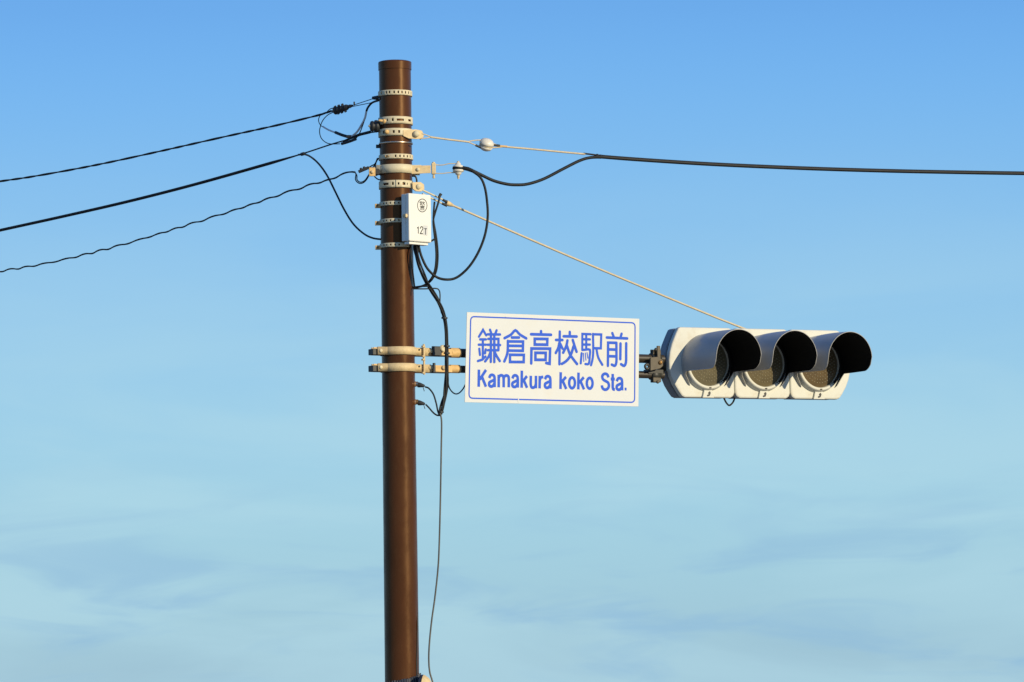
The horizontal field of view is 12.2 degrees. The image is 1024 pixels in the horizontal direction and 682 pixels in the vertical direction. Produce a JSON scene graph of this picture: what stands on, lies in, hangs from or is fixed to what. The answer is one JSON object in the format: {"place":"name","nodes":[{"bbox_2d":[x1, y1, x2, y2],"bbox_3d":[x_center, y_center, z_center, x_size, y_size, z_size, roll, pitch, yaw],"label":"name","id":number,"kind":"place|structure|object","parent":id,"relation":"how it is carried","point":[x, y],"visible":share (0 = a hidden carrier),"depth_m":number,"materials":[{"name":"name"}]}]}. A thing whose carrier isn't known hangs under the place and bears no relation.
{"place":"outdoors","nodes":[
{"label":"outdoors","id":0,"kind":"place"},
{"bbox_2d":[0,0,1023,681],"label":"sky","id":1,"kind":"structure","parent":0,"point":[191,443],"materials":[{"name":"blue"}]},
{"label":"ground","id":2,"kind":"structure","parent":0,"visible":0},
{"bbox_2d":[372,59,424,681],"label":"signal pole","id":3,"kind":"object","parent":2,"relation":"on","point":[397,133],"visible":1,"depth_m":29.99,"materials":[{"name":"brown metal"}]},
{"bbox_2d":[298,153,380,239],"bbox_3d":[-1.149,-0.912,30.462,0.258,0.619,0.855,2,-5,-33],"label":"drop cable","id":4,"kind":"object","parent":3,"relation":"attached to","point":[339,200],"visible":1,"depth_m":30.53,"materials":[{"name":"black rubber"}]},
{"bbox_2d":[332,97,377,114],"bbox_3d":[-0.977,-1.482,30.303,0.373,0.078,0.051,-4,-6,36],"label":"dead end clamp","id":5,"kind":"object","parent":3,"relation":"attached to","point":[339,109],"visible":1,"depth_m":30.35,"materials":[{"name":"rubber"}]},
{"bbox_2d":[0,108,332,181],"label":"service cable","id":6,"kind":"object","parent":5,"relation":"attached to","point":[176,147],"visible":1,"depth_m":31.30,"materials":[{"name":"black rubber"}]},
{"bbox_2d":[351,100,378,138],"bbox_3d":[-0.922,-1.399,30.314,0.259,0.236,0.014,-5,-6,43],"label":"jumper wire","id":7,"kind":"object","parent":3,"relation":"attached to","point":[363,121],"visible":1,"depth_m":30.32,"materials":[{"name":"black"}]},
{"bbox_2d":[319,112,356,144],"bbox_3d":[-1.109,-1.351,30.488,0.333,0.224,0.019,-5,-6,43],"label":"jumper wire","id":8,"kind":"object","parent":7,"relation":"attached to","point":[348,141],"visible":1,"depth_m":30.45,"materials":[{"name":"rubber"}]},
{"bbox_2d":[318,111,351,137],"bbox_3d":[-1.126,-1.371,30.507,0.301,0.191,0.020,-5,-6,44],"label":"jumper wire","id":9,"kind":"object","parent":8,"relation":"attached to","point":[341,134],"visible":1,"depth_m":30.48,"materials":[{"name":"black"}]},
{"bbox_2d":[358,158,379,179],"bbox_3d":[-0.896,-1.079,30.173,0.144,0.146,0.024,-1,-5,0],"label":"cable splice","id":10,"kind":"object","parent":3,"relation":"attached to","point":[364,168],"visible":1,"depth_m":30.16,"materials":[{"name":"rubber"}]},
{"bbox_2d":[368,120,380,132],"bbox_3d":[-0.864,-1.349,30.173,0.080,0.080,0.079,-1,-5,0],"label":"knob insulator","id":11,"kind":"object","parent":3,"relation":"attached to","point":[374,125],"visible":1,"depth_m":30.14,"materials":[{"name":"ceramic"}]},
{"bbox_2d":[0,131,379,231],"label":"service cable","id":12,"kind":"object","parent":11,"relation":"attached to","point":[159,193],"visible":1,"depth_m":31.25,"materials":[{"name":"rubber"}]},
{"bbox_2d":[375,193,430,249],"bbox_3d":[-0.694,-0.744,30.126,0.233,0.336,0.305,4,-6,-44],"label":"control box","id":13,"kind":"object","parent":3,"relation":"attached to","point":[415,219],"visible":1,"depth_m":30.03,"materials":[{"name":"white paint"}]},
{"bbox_2d":[406,193,430,242],"bbox_3d":[-0.586,-0.769,30.047,0.190,0.302,0.036,4,-6,-44],"label":"door","id":14,"kind":"structure","parent":13,"relation":"in","point":[415,218],"depth_m":30.02,"materials":[{"name":"white paint"}]},
{"bbox_2d":[409,245,449,414],"bbox_3d":[-0.510,-0.079,30.041,0.252,1.085,0.100,0,-5,-10],"label":"cable bundle","id":15,"kind":"object","parent":13,"relation":"hanging from","point":[443,317],"visible":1,"depth_m":30.05,"materials":[{"name":"rubber"}]},
{"bbox_2d":[423,386,438,412],"bbox_3d":[-0.501,0.376,30.036,0.112,0.192,0.013,-1,-5,0],"label":"gland cable","id":16,"kind":"object","parent":15,"relation":"attached to","point":[433,396],"visible":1,"depth_m":30.04,"materials":[{"name":"rubber"}]},
{"bbox_2d":[424,404,439,415],"bbox_3d":[-0.499,0.432,30.032,0.110,0.079,0.013,-1,-5,0],"label":"gland cable","id":17,"kind":"object","parent":15,"relation":"attached to","point":[430,409],"visible":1,"depth_m":30.03,"materials":[{"name":"rubber"}]},
{"bbox_2d":[428,413,441,681],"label":"hanging cable","id":18,"kind":"object","parent":15,"relation":"hanging from","point":[438,552],"visible":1,"depth_m":29.95,"materials":[{"name":"black rubber"}]},
{"bbox_2d":[447,371,464,394],"bbox_3d":[-0.346,0.266,30.318,0.026,0.156,0.550,-2,-5,12],"label":"sign cable","id":19,"kind":"object","parent":15,"relation":"attached to","point":[451,390],"visible":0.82,"depth_m":30.17,"materials":[{"name":"black rubber"}]},
{"bbox_2d":[389,673,420,681],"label":"ribbed wrap","id":20,"kind":"object","parent":3,"relation":"attached to","point":[414,679],"visible":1,"depth_m":29.83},
{"bbox_2d":[369,161,463,178],"bbox_3d":[-0.607,-1.070,30.201,0.602,0.112,0.222,0,-5,-8],"label":"cable bracket","id":21,"kind":"object","parent":3,"relation":"attached to","point":[401,168],"visible":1,"depth_m":30.14,"materials":[{"name":"beige metal"}]},
{"bbox_2d":[0,171,368,271],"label":"service cable","id":22,"kind":"object","parent":21,"relation":"attached to","point":[362,182],"visible":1,"depth_m":31.06,"materials":[{"name":"black rubber"}]},
{"bbox_2d":[417,170,488,280],"bbox_3d":[-0.370,-0.733,30.132,0.456,0.711,0.065,0,-5,-12],"label":"looped cable","id":23,"kind":"object","parent":21,"relation":"hanging from","point":[478,251],"visible":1,"depth_m":30.14,"materials":[{"name":"black rubber"}]},
{"bbox_2d":[452,156,602,185],"bbox_3d":[0.108,-1.081,30.318,1.004,0.211,0.086,1,-5,-17],"label":"sagging cable","id":24,"kind":"object","parent":21,"relation":"attached to","point":[465,168],"visible":1,"depth_m":30.32,"materials":[{"name":"black rubber"}]},
{"bbox_2d":[416,613,417,675],"bbox_3d":[-0.587,2.114,29.885,0.012,0.871,0.041,-2,-5,11],"label":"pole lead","id":25,"kind":"object","parent":3,"relation":"attached to","point":[417,644],"visible":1,"depth_m":29.89,"materials":[{"name":"rubber"}]},
{"bbox_2d":[418,675,430,681],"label":"bracket cap","id":26,"kind":"object","parent":3,"relation":"attached to","point":[423,678],"visible":1,"depth_m":29.78,"materials":[{"name":"beige paint"}]},
{"bbox_2d":[413,286,440,311],"bbox_3d":[-0.524,-0.257,30.070,0.136,0.170,0.160,-5,-6,43],"label":"cable hanger","id":27,"kind":"object","parent":3,"relation":"attached to","point":[415,288],"visible":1,"depth_m":30.06,"materials":[{"name":"rubber"}]},
{"bbox_2d":[413,193,441,287],"bbox_3d":[-0.530,-0.628,30.130,0.194,0.605,0.035,-1,-5,0],"label":"riser cable","id":28,"kind":"object","parent":3,"relation":"attached to","point":[435,239],"visible":1,"depth_m":30.12,"materials":[{"name":"rubber"}]},
{"bbox_2d":[421,133,584,154],"bbox_3d":[-0.054,-1.241,30.270,1.110,0.104,0.016,1,-5,-22],"label":"messenger wire","id":29,"kind":"object","parent":3,"relation":"attached to","point":[496,145],"visible":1,"depth_m":30.26,"materials":[{"name":"metal"}]},
{"bbox_2d":[479,138,493,150],"bbox_3d":[-0.161,-1.237,30.227,0.094,0.087,0.095,-1,-5,0],"label":"strain insulator","id":30,"kind":"object","parent":29,"relation":"attached to","point":[486,144],"visible":1,"depth_m":30.19,"materials":[{"name":"white ceramic"}]},
{"bbox_2d":[584,153,1023,174],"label":"overhead cable","id":31,"kind":"object","parent":29,"relation":"attached to","point":[812,168],"visible":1,"depth_m":31.01,"materials":[{"name":"rubber"}]},
{"bbox_2d":[368,344,664,383],"bbox_3d":[0.048,0.131,30.544,2.174,0.244,0.227,2,-5,-31],"label":"signal support","id":32,"kind":"object","parent":3,"relation":"attached to","point":[653,361],"visible":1,"depth_m":30.17,"materials":[{"name":"beige paint"}]},
{"bbox_2d":[465,312,638,406],"bbox_3d":[0.252,0.122,30.602,1.313,0.570,0.044,2,-5,-31],"label":"station sign","id":33,"kind":"object","parent":32,"relation":"attached to","point":[541,359],"visible":1,"depth_m":30.58,"materials":[{"name":"white metal"}]},
{"bbox_2d":[660,327,871,405],"bbox_3d":[1.684,0.162,31.329,1.477,0.507,0.526,1,-5,-32],"label":"traffic signal","id":34,"kind":"object","parent":32,"relation":"attached to","point":[724,363],"visible":1,"depth_m":31.30,"materials":[{"name":"white paint"}]},
{"bbox_2d":[422,190,746,328],"bbox_3d":[0.480,-0.514,30.811,2.540,0.807,0.034,2,-6,-34],"label":"stay rod","id":35,"kind":"object","parent":3,"relation":"attached to","point":[447,203],"visible":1,"depth_m":30.76,"materials":[{"name":"metal"}]}
]}

